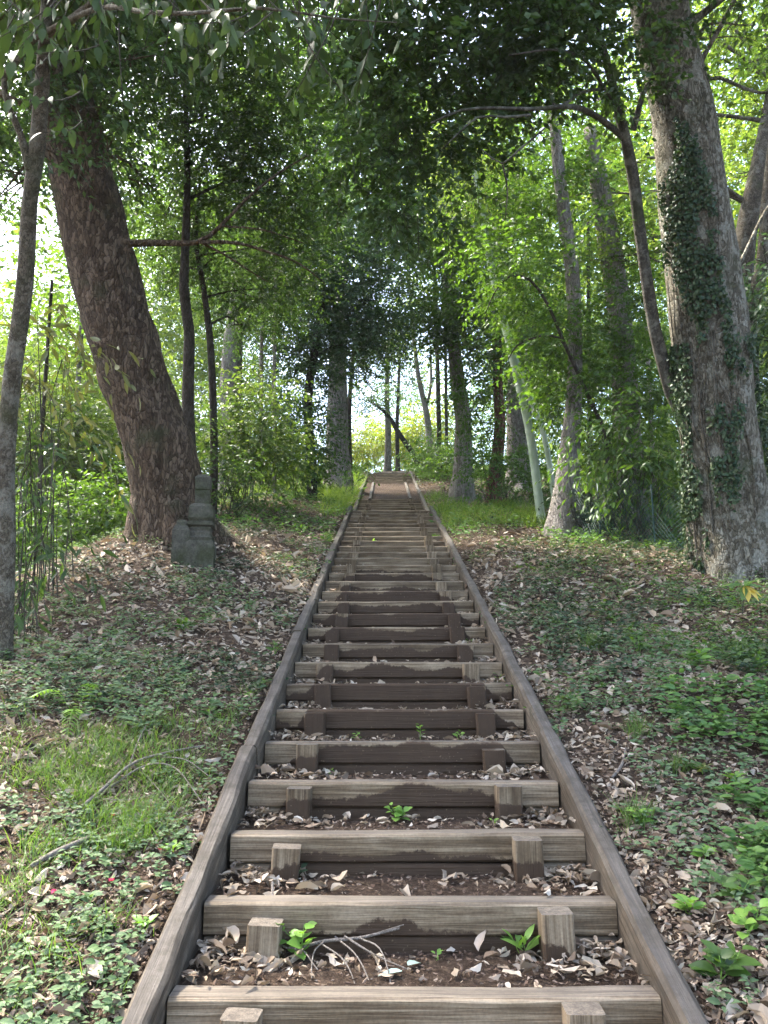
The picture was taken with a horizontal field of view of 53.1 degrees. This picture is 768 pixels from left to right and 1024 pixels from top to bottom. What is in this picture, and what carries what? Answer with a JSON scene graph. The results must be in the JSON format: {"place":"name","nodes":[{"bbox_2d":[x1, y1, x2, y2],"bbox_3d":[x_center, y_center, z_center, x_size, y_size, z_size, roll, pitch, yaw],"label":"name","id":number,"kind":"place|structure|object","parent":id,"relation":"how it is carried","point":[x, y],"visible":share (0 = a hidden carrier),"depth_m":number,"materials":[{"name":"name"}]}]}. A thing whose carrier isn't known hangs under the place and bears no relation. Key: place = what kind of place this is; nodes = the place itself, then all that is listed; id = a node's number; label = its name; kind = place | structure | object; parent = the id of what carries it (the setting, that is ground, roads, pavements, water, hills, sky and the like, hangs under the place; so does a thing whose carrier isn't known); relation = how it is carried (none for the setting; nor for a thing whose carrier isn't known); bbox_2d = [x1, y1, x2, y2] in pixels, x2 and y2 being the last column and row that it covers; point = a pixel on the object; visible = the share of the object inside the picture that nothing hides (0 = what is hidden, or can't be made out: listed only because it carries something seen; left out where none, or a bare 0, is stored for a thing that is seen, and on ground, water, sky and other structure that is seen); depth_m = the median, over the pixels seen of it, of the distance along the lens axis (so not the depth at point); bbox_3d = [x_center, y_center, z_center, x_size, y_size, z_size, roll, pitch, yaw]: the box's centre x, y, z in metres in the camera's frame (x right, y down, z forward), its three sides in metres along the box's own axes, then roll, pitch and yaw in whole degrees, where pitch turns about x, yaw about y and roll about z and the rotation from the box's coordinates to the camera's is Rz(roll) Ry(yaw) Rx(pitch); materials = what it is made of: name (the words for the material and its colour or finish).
{"place":"outdoors","nodes":[
{"label":"outdoors","id":0,"kind":"place"},
{"bbox_2d":[217,468,366,516],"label":"grass","id":1,"kind":"structure","parent":0,"point":[340,498],"depth_m":15.56,"materials":[{"name":"green plant"}]},
{"bbox_2d":[0,0,766,477],"label":"sky","id":2,"kind":"structure","parent":0,"point":[6,274],"materials":[{"name":"white"}]},
{"bbox_2d":[0,470,767,1023],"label":"ground","id":3,"kind":"structure","parent":0,"point":[240,624],"depth_m":4.21,"materials":[{"name":"soil"}]},
{"bbox_2d":[0,216,83,555],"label":"young tree","id":4,"kind":"object","parent":3,"relation":"on","point":[51,292],"visible":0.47,"depth_m":10.98,"materials":[{"name":"green plant"}]},
{"bbox_2d":[30,834,92,867],"bbox_3d":[-1.177,1.246,2.825,0.037,0.075,0.245,-8,-14,34],"label":"fallen stick","id":5,"kind":"object","parent":3,"relation":"on","point":[51,854],"visible":0.93,"depth_m":2.79,"materials":[{"name":"grey wood"}]},
{"bbox_2d":[28,684,98,736],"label":"fern","id":6,"kind":"object","parent":3,"relation":"on","point":[64,711],"visible":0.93,"depth_m":4.12,"materials":[{"name":"green plant"}]},
{"bbox_2d":[15,447,130,573],"bbox_3d":[-4.212,0.257,9.019,3.508,2.382,2.886,0,-12,0],"label":"shrub","id":7,"kind":"object","parent":3,"relation":"on","point":[117,521],"visible":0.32,"depth_m":9.12,"materials":[{"name":"green plant"}]},
{"bbox_2d":[14,403,137,642],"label":"bamboo grass","id":8,"kind":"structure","parent":3,"relation":"on","point":[21,600],"depth_m":5.78,"materials":[{"name":"green plant"}]},
{"bbox_2d":[0,304,155,598],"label":"bamboo","id":9,"kind":"object","parent":3,"relation":"on","point":[27,384],"visible":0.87,"depth_m":6.83,"materials":[{"name":"green plant"}]},
{"bbox_2d":[5,248,161,542],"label":"young tree","id":10,"kind":"object","parent":3,"relation":"on","point":[78,366],"visible":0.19,"depth_m":12.96,"materials":[{"name":"green plant"}]},
{"bbox_2d":[0,348,179,540],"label":"shrub","id":11,"kind":"object","parent":3,"relation":"on","point":[85,453],"visible":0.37,"depth_m":12.17,"materials":[{"name":"green plant"}]},
{"bbox_2d":[79,890,103,903],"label":"weed","id":12,"kind":"object","parent":3,"relation":"on","point":[93,894],"visible":0.88,"depth_m":2.56,"materials":[{"name":"green plant"}]},
{"bbox_2d":[0,647,261,1023],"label":"grass","id":13,"kind":"structure","parent":3,"relation":"on","point":[113,755],"depth_m":3.28,"materials":[{"name":"green plant"}]},
{"bbox_2d":[61,725,212,822],"bbox_3d":[-1.002,1.151,3.457,0.534,0.320,0.827,0,-12,0],"label":"fallen branch","id":14,"kind":"object","parent":3,"relation":"on","point":[106,785],"visible":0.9,"depth_m":3.42,"materials":[{"name":"brown wood"}]},
{"bbox_2d":[132,914,157,930],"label":"weed","id":15,"kind":"object","parent":3,"relation":"on","point":[138,919],"visible":0.9,"depth_m":2.45,"materials":[{"name":"green plant"}]},
{"bbox_2d":[0,564,298,1023],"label":"ground cover","id":16,"kind":"object","parent":3,"relation":"on","point":[66,978],"visible":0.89,"depth_m":2.52,"materials":[{"name":"green plant"}]},
{"bbox_2d":[0,0,325,557],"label":"broadleaf tree","id":17,"kind":"object","parent":3,"relation":"on","point":[108,289],"visible":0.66,"depth_m":7.85,"materials":[{"name":"brown plant"}]},
{"bbox_2d":[0,506,337,713],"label":"ground ivy","id":18,"kind":"object","parent":3,"relation":"on","point":[177,660],"visible":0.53,"depth_m":4.88,"materials":[{"name":"green plant"}]},
{"bbox_2d":[158,839,183,851],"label":"weed","id":19,"kind":"object","parent":3,"relation":"on","point":[175,844],"visible":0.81,"depth_m":2.88,"materials":[{"name":"green plant"}]},
{"bbox_2d":[0,496,351,731],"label":"ground cover","id":20,"kind":"object","parent":3,"relation":"on","point":[117,683],"visible":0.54,"depth_m":4.80,"materials":[{"name":"green plant"}]},
{"bbox_2d":[171,520,189,564],"bbox_3d":[-1.929,0.324,7.297,0.168,0.506,0.168,2,-12,-11],"label":"stone marker","id":21,"kind":"object","parent":3,"relation":"on","point":[180,533],"visible":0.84,"depth_m":7.23,"materials":[{"name":"grey stone"}]},
{"bbox_2d":[173,617,199,630],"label":"weed","id":22,"kind":"object","parent":3,"relation":"on","point":[183,622],"visible":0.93,"depth_m":5.54,"materials":[{"name":"green plant"}]},
{"bbox_2d":[182,474,216,568],"bbox_3d":[-1.758,0.113,7.416,0.295,0.983,0.297,1,-12,-6],"label":"stone monument","id":23,"kind":"object","parent":3,"relation":"on","point":[200,548],"visible":0.98,"depth_m":7.30,"materials":[{"name":"grey stone"}]},
{"bbox_2d":[0,0,436,662],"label":"broadleaf tree","id":24,"kind":"object","parent":3,"relation":"on","point":[44,34],"visible":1,"depth_m":4.42,"materials":[{"name":"green plant"}]},
{"bbox_2d":[128,58,327,490],"bbox_3d":[-3.513,-5.011,15.583,4.567,9.543,4.077,-10,-15,41],"label":"broadleaf tree","id":25,"kind":"object","parent":3,"relation":"on","point":[226,361],"visible":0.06,"depth_m":16.30,"materials":[{"name":"green plant"}]},
{"bbox_2d":[107,0,360,445],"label":"broadleaf tree","id":26,"kind":"object","parent":3,"relation":"on","point":[259,134],"visible":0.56,"depth_m":10.11,"materials":[{"name":"green plant"}]},
{"bbox_2d":[193,407,305,522],"bbox_3d":[-2.215,-0.566,10.774,2.191,1.829,1.554,0,-12,0],"label":"shrub","id":27,"kind":"object","parent":3,"relation":"on","point":[248,501],"visible":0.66,"depth_m":10.64,"materials":[{"name":"green plant"}]},
{"bbox_2d":[178,347,327,510],"bbox_3d":[-2.242,-1.058,12.119,2.795,2.405,2.660,0,-12,0],"label":"shrub","id":28,"kind":"object","parent":3,"relation":"on","point":[273,439],"visible":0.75,"depth_m":11.98,"materials":[{"name":"green plant"}]},
{"bbox_2d":[128,137,387,516],"bbox_3d":[-1.945,-2.548,10.867,4.106,5.618,2.705,0,-12,0],"label":"broadleaf tree","id":29,"kind":"object","parent":3,"relation":"on","point":[200,277],"visible":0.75,"depth_m":10.94,"materials":[{"name":"green plant"}]},
{"bbox_2d":[206,221,315,490],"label":"young tree","id":30,"kind":"object","parent":3,"relation":"on","point":[262,338],"visible":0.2,"depth_m":13.97,"materials":[{"name":"green plant"}]},
{"bbox_2d":[230,217,328,491],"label":"young tree","id":31,"kind":"object","parent":3,"relation":"on","point":[274,369],"visible":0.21,"depth_m":13.97,"materials":[{"name":"green plant"}]},
{"bbox_2d":[168,16,392,450],"bbox_3d":[-2.329,-6.779,19.481,6.692,12.415,5.004,0,-12,0],"label":"broadleaf tree","id":32,"kind":"object","parent":3,"relation":"on","point":[304,165],"visible":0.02,"depth_m":19.97,"materials":[{"name":"green plant"}]},
{"bbox_2d":[216,472,366,541],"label":"ground cover","id":33,"kind":"object","parent":3,"relation":"on","point":[253,523],"visible":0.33,"depth_m":11.06,"materials":[{"name":"green plant"}]},
{"bbox_2d":[229,389,358,499],"bbox_3d":[-1.593,-1.054,14.440,2.055,2.396,2.711,-7,-14,31],"label":"shrub","id":34,"kind":"object","parent":3,"relation":"on","point":[325,475],"visible":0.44,"depth_m":14.42,"materials":[{"name":"green plant"}]},
{"bbox_2d":[194,184,448,500],"bbox_3d":[-0.808,-3.252,15.431,4.228,6.612,5.402,-11,-16,42],"label":"broadleaf tree","id":35,"kind":"object","parent":3,"relation":"on","point":[354,335],"visible":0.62,"depth_m":14.95,"materials":[{"name":"green plant"}]},
{"bbox_2d":[281,446,379,492],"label":"shrub","id":36,"kind":"object","parent":3,"relation":"on","point":[363,465],"visible":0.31,"depth_m":18.57,"materials":[{"name":"green plant"}]},
{"bbox_2d":[247,181,431,490],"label":"broadleaf tree","id":37,"kind":"object","parent":3,"relation":"on","point":[342,398],"visible":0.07,"depth_m":19.81,"materials":[{"name":"green plant"}]},
{"bbox_2d":[325,408,403,472],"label":"shrub","id":38,"kind":"object","parent":3,"relation":"on","point":[372,422],"visible":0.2,"depth_m":39.73,"materials":[{"name":"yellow plant"}]},
{"bbox_2d":[328,340,413,469],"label":"broadleaf tree","id":39,"kind":"object","parent":3,"relation":"on","point":[349,399],"visible":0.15,"depth_m":21.45,"materials":[{"name":"green plant"}]},
{"bbox_2d":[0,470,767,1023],"bbox_3d":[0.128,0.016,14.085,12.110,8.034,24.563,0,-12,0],"label":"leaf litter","id":40,"kind":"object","parent":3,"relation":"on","point":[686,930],"visible":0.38,"depth_m":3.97,"materials":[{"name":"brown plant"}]},
{"bbox_2d":[0,0,767,568],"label":"wood","id":41,"kind":"object","parent":3,"relation":"on","point":[622,188],"visible":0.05,"depth_m":22.64,"materials":[{"name":"green plant"}]},
{"bbox_2d":[316,416,452,472],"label":"shrub","id":42,"kind":"object","parent":3,"relation":"on","point":[364,451],"visible":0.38,"depth_m":36.66,"materials":[{"name":"green plant"}]},
{"bbox_2d":[351,384,421,465],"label":"broadleaf tree","id":43,"kind":"object","parent":3,"relation":"on","point":[402,438],"visible":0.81,"depth_m":30.92,"materials":[{"name":"green plant"}]},
{"bbox_2d":[353,471,428,510],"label":"wooden staircase","id":44,"kind":"structure","parent":3,"relation":"on","point":[408,504],"depth_m":17.88,"materials":[{"name":"brown wood"}]},
{"bbox_2d":[355,296,426,471],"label":"broadleaf tree","id":45,"kind":"object","parent":3,"relation":"on","point":[387,463],"visible":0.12,"depth_m":33.89,"materials":[{"name":"green plant"}]},
{"bbox_2d":[367,316,432,470],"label":"broadleaf tree","id":46,"kind":"object","parent":3,"relation":"on","point":[397,450],"visible":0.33,"depth_m":32.94,"materials":[{"name":"green plant"}]},
{"bbox_2d":[373,385,454,464],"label":"shrub","id":47,"kind":"object","parent":3,"relation":"on","point":[415,430],"visible":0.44,"depth_m":36.00,"materials":[{"name":"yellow plant"}]},
{"bbox_2d":[121,506,708,1023],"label":"wooden staircase","id":48,"kind":"structure","parent":3,"relation":"on","point":[411,608],"depth_m":3.04,"materials":[{"name":"brown wood"}]},
{"bbox_2d":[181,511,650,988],"bbox_3d":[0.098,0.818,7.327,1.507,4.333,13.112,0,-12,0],"label":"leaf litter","id":49,"kind":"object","parent":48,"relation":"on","point":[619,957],"visible":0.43,"depth_m":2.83,"materials":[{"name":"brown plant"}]},
{"bbox_2d":[252,464,586,487],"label":"ground cover","id":50,"kind":"object","parent":3,"relation":"on","point":[421,472],"visible":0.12,"depth_m":23.86,"materials":[{"name":"green plant"}]},
{"bbox_2d":[381,240,475,469],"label":"broadleaf tree","id":51,"kind":"object","parent":3,"relation":"on","point":[427,419],"visible":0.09,"depth_m":27.93,"materials":[{"name":"green plant"}]},
{"bbox_2d":[392,416,475,482],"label":"shrub","id":52,"kind":"object","parent":3,"relation":"on","point":[444,454],"visible":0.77,"depth_m":23.66,"materials":[{"name":"green plant"}]},
{"bbox_2d":[433,261,442,471],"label":"young tree","id":53,"kind":"object","parent":3,"relation":"on","point":[438,416],"visible":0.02,"depth_m":24.94,"materials":[{"name":"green plant"}]},
{"bbox_2d":[444,348,448,467],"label":"young tree","id":54,"kind":"object","parent":3,"relation":"on","point":[446,409],"visible":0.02,"depth_m":26.98,"materials":[{"name":"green plant"}]},
{"bbox_2d":[371,121,561,503],"bbox_3d":[1.929,-4.429,16.261,3.591,8.253,4.596,9,-15,-37],"label":"broadleaf tree","id":55,"kind":"object","parent":3,"relation":"on","point":[450,336],"visible":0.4,"depth_m":16.37,"materials":[{"name":"green plant"}]},
{"bbox_2d":[399,83,545,521],"bbox_3d":[1.326,-3.407,11.724,3.033,7.035,2.223,11,-16,-43],"label":"broadleaf tree","id":56,"kind":"object","parent":3,"relation":"on","point":[534,466],"visible":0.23,"depth_m":11.95,"materials":[{"name":"green plant"}]},
{"bbox_2d":[399,155,554,497],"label":"broadleaf tree","id":57,"kind":"object","parent":3,"relation":"on","point":[546,449],"visible":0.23,"depth_m":12.96,"materials":[{"name":"green plant"}]},
{"bbox_2d":[421,486,548,530],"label":"grass","id":58,"kind":"structure","parent":3,"relation":"on","point":[494,504],"depth_m":12.39,"materials":[{"name":"green plant"}]},
{"bbox_2d":[259,0,730,435],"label":"broadleaf tree","id":59,"kind":"object","parent":3,"relation":"on","point":[510,68],"visible":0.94,"depth_m":6.47,"materials":[{"name":"green plant"}]},
{"bbox_2d":[435,384,557,506],"bbox_3d":[2.243,-1.057,14.589,2.418,2.955,2.702,0,-12,0],"label":"shrub","id":60,"kind":"object","parent":3,"relation":"on","point":[520,471],"visible":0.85,"depth_m":14.38,"materials":[{"name":"green plant"}]},
{"bbox_2d":[428,238,600,502],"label":"broadleaf tree","id":61,"kind":"object","parent":3,"relation":"on","point":[495,357],"visible":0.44,"depth_m":15.40,"materials":[{"name":"green plant"}]},
{"bbox_2d":[467,319,597,491],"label":"broadleaf tree","id":62,"kind":"object","parent":3,"relation":"on","point":[514,417],"visible":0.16,"depth_m":19.20,"materials":[{"name":"green plant"}]},
{"bbox_2d":[456,232,616,532],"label":"young tree","id":63,"kind":"object","parent":3,"relation":"on","point":[509,275],"visible":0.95,"depth_m":10.41,"materials":[{"name":"green plant"}]},
{"bbox_2d":[424,27,667,537],"bbox_3d":[2.192,-3.157,11.699,3.470,7.589,4.569,6,-13,-28],"label":"broadleaf tree","id":64,"kind":"object","parent":3,"relation":"on","point":[559,197],"visible":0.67,"depth_m":10.91,"materials":[{"name":"green plant"}]},
{"bbox_2d":[410,471,685,547],"bbox_3d":[2.686,-0.400,16.870,3.958,4.982,15.152,0,-12,0],"label":"ground cover","id":65,"kind":"object","parent":3,"relation":"on","point":[546,527],"visible":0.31,"depth_m":10.93,"materials":[{"name":"green plant"}]},
{"bbox_2d":[542,191,637,505],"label":"young tree","id":66,"kind":"object","parent":3,"relation":"on","point":[587,229],"visible":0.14,"depth_m":15.97,"materials":[{"name":"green plant"}]},
{"bbox_2d":[574,626,608,650],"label":"grass tuft","id":67,"kind":"object","parent":3,"relation":"on","point":[587,641],"visible":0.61,"depth_m":5.17,"materials":[{"name":"green plant"}]},
{"bbox_2d":[538,477,647,536],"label":"shrub","id":68,"kind":"object","parent":3,"relation":"on","point":[577,511],"visible":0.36,"depth_m":10.38,"materials":[{"name":"green plant"}]},
{"bbox_2d":[438,0,767,581],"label":"broadleaf tree","id":69,"kind":"object","parent":3,"relation":"on","point":[722,478],"visible":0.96,"depth_m":7.15,"materials":[{"name":"grey plant"}]},
{"bbox_2d":[445,505,767,739],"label":"ground cover","id":70,"kind":"object","parent":3,"relation":"on","point":[591,671],"visible":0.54,"depth_m":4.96,"materials":[{"name":"green plant"}]},
{"bbox_2d":[535,386,684,545],"bbox_3d":[3.051,-0.466,9.526,1.779,2.254,2.427,9,-15,-38],"label":"shrub","id":71,"kind":"object","parent":3,"relation":"on","point":[642,465],"visible":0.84,"depth_m":9.52,"materials":[{"name":"green plant"}]},
{"bbox_2d":[539,94,683,531],"bbox_3d":[3.737,-2.897,11.548,2.131,7.050,2.890,-7,-13,30],"label":"broadleaf tree","id":72,"kind":"object","parent":3,"relation":"on","point":[617,268],"visible":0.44,"depth_m":11.30,"materials":[{"name":"green plant"}]},
{"bbox_2d":[458,504,767,728],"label":"ground ivy","id":73,"kind":"object","parent":3,"relation":"on","point":[578,610],"visible":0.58,"depth_m":6.00,"materials":[{"name":"green plant"}]},
{"bbox_2d":[590,201,664,509],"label":"young tree","id":74,"kind":"object","parent":3,"relation":"on","point":[648,362],"visible":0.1,"depth_m":14.97,"materials":[{"name":"green plant"}]},
{"bbox_2d":[573,477,684,552],"bbox_3d":[2.934,0.068,9.367,0.102,1.372,2.116,4,-12,-19],"label":"netting fence","id":75,"kind":"object","parent":3,"relation":"on","point":[653,520],"visible":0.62,"depth_m":9.21,"materials":[{"name":"green plastic"}]},
{"bbox_2d":[601,784,661,837],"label":"grass tuft","id":76,"kind":"object","parent":3,"relation":"on","point":[629,817],"visible":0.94,"depth_m":3.06,"materials":[{"name":"green plant"}]},
{"bbox_2d":[616,708,655,740],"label":"grass tuft","id":77,"kind":"object","parent":3,"relation":"on","point":[631,729],"visible":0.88,"depth_m":3.89,"materials":[{"name":"green plant"}]},
{"bbox_2d":[625,807,653,822],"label":"weed","id":78,"kind":"object","parent":3,"relation":"on","point":[640,811],"visible":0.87,"depth_m":3.06,"materials":[{"name":"green plant"}]},
{"bbox_2d":[629,635,652,650],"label":"weed","id":79,"kind":"object","parent":3,"relation":"on","point":[633,640],"visible":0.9,"depth_m":5.06,"materials":[{"name":"green plant"}]},
{"bbox_2d":[515,578,767,1012],"bbox_3d":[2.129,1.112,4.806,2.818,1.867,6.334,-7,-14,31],"label":"ground cover","id":80,"kind":"object","parent":3,"relation":"on","point":[673,828],"visible":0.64,"depth_m":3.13,"materials":[{"name":"green plant"}]},
{"bbox_2d":[540,0,767,438],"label":"maple tree","id":81,"kind":"object","parent":3,"relation":"on","point":[753,200],"visible":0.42,"depth_m":11.12,"materials":[{"name":"green plant"}]},
{"bbox_2d":[651,747,698,775],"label":"grass tuft","id":82,"kind":"object","parent":3,"relation":"on","point":[674,765],"visible":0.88,"depth_m":3.53,"materials":[{"name":"green plant"}]},
{"bbox_2d":[671,893,706,914],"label":"weed","id":83,"kind":"object","parent":3,"relation":"on","point":[688,902],"visible":0.98,"depth_m":2.50,"materials":[{"name":"green plant"}]},
{"bbox_2d":[682,645,714,665],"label":"weed","id":84,"kind":"object","parent":3,"relation":"on","point":[704,656],"visible":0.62,"depth_m":4.75,"materials":[{"name":"green plant"}]},
{"bbox_2d":[690,844,717,858],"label":"weed","id":85,"kind":"object","parent":3,"relation":"on","point":[705,848],"visible":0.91,"depth_m":2.80,"materials":[{"name":"green plant"}]},
{"bbox_2d":[672,232,767,499],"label":"broadleaf tree","id":86,"kind":"object","parent":3,"relation":"on","point":[759,313],"visible":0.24,"depth_m":9.61,"materials":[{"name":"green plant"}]},
{"bbox_2d":[688,939,762,979],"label":"weed","id":87,"kind":"object","parent":3,"relation":"on","point":[724,958],"visible":0.98,"depth_m":2.22,"materials":[{"name":"green plant"}]},
{"bbox_2d":[706,632,759,660],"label":"grass tuft","id":88,"kind":"object","parent":3,"relation":"on","point":[735,645],"visible":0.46,"depth_m":4.96,"materials":[{"name":"green plant"}]},
{"bbox_2d":[708,870,764,899],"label":"weed","id":89,"kind":"object","parent":3,"relation":"on","point":[726,882],"visible":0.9,"depth_m":2.55,"materials":[{"name":"green plant"}]},
{"bbox_2d":[722,771,750,784],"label":"weed","id":90,"kind":"object","parent":3,"relation":"on","point":[737,774],"visible":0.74,"depth_m":3.39,"materials":[{"name":"green plant"}]},
{"bbox_2d":[719,578,765,615],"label":"sapling","id":91,"kind":"object","parent":3,"relation":"on","point":[746,590],"visible":1,"depth_m":5.94,"materials":[{"name":"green plant"}]},
{"bbox_2d":[727,898,767,938],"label":"weed","id":92,"kind":"object","parent":3,"relation":"on","point":[749,924],"visible":1,"depth_m":2.38,"materials":[{"name":"green plant"}]},
{"bbox_2d":[730,827,767,846],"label":"weed","id":93,"kind":"object","parent":3,"relation":"on","point":[745,840],"visible":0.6,"depth_m":2.83,"materials":[{"name":"green plant"}]},
{"bbox_2d":[178,483,644,987],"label":"path","id":94,"kind":"structure","parent":0,"point":[329,972],"depth_m":2.55,"materials":[{"name":"soil"}]},
{"bbox_2d":[271,881,317,969],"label":"fallen twig","id":95,"kind":"object","parent":94,"relation":"on","point":[272,891],"visible":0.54,"depth_m":2.53,"materials":[{"name":"brown wood"}]},
{"bbox_2d":[279,921,316,959],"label":"weed","id":96,"kind":"object","parent":94,"relation":"on","point":[297,936],"visible":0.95,"depth_m":2.52,"materials":[{"name":"green plant"}]},
{"bbox_2d":[295,924,406,983],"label":"fallen branch","id":97,"kind":"object","parent":94,"relation":"on","point":[337,939],"depth_m":2.51,"materials":[{"name":"grey wood"}]},
{"bbox_2d":[384,802,411,821],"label":"weed","id":98,"kind":"object","parent":94,"relation":"on","point":[398,812],"visible":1,"depth_m":3.38,"materials":[{"name":"green plant"}]},
{"bbox_2d":[474,930,486,950],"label":"fallen leaf","id":99,"kind":"object","parent":94,"relation":"on","point":[479,939],"visible":1,"depth_m":2.56,"materials":[{"name":"beige plant"}]},
{"bbox_2d":[500,924,540,952],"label":"weed","id":100,"kind":"object","parent":94,"relation":"on","point":[533,942],"visible":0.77,"depth_m":2.54,"materials":[{"name":"green plant"}]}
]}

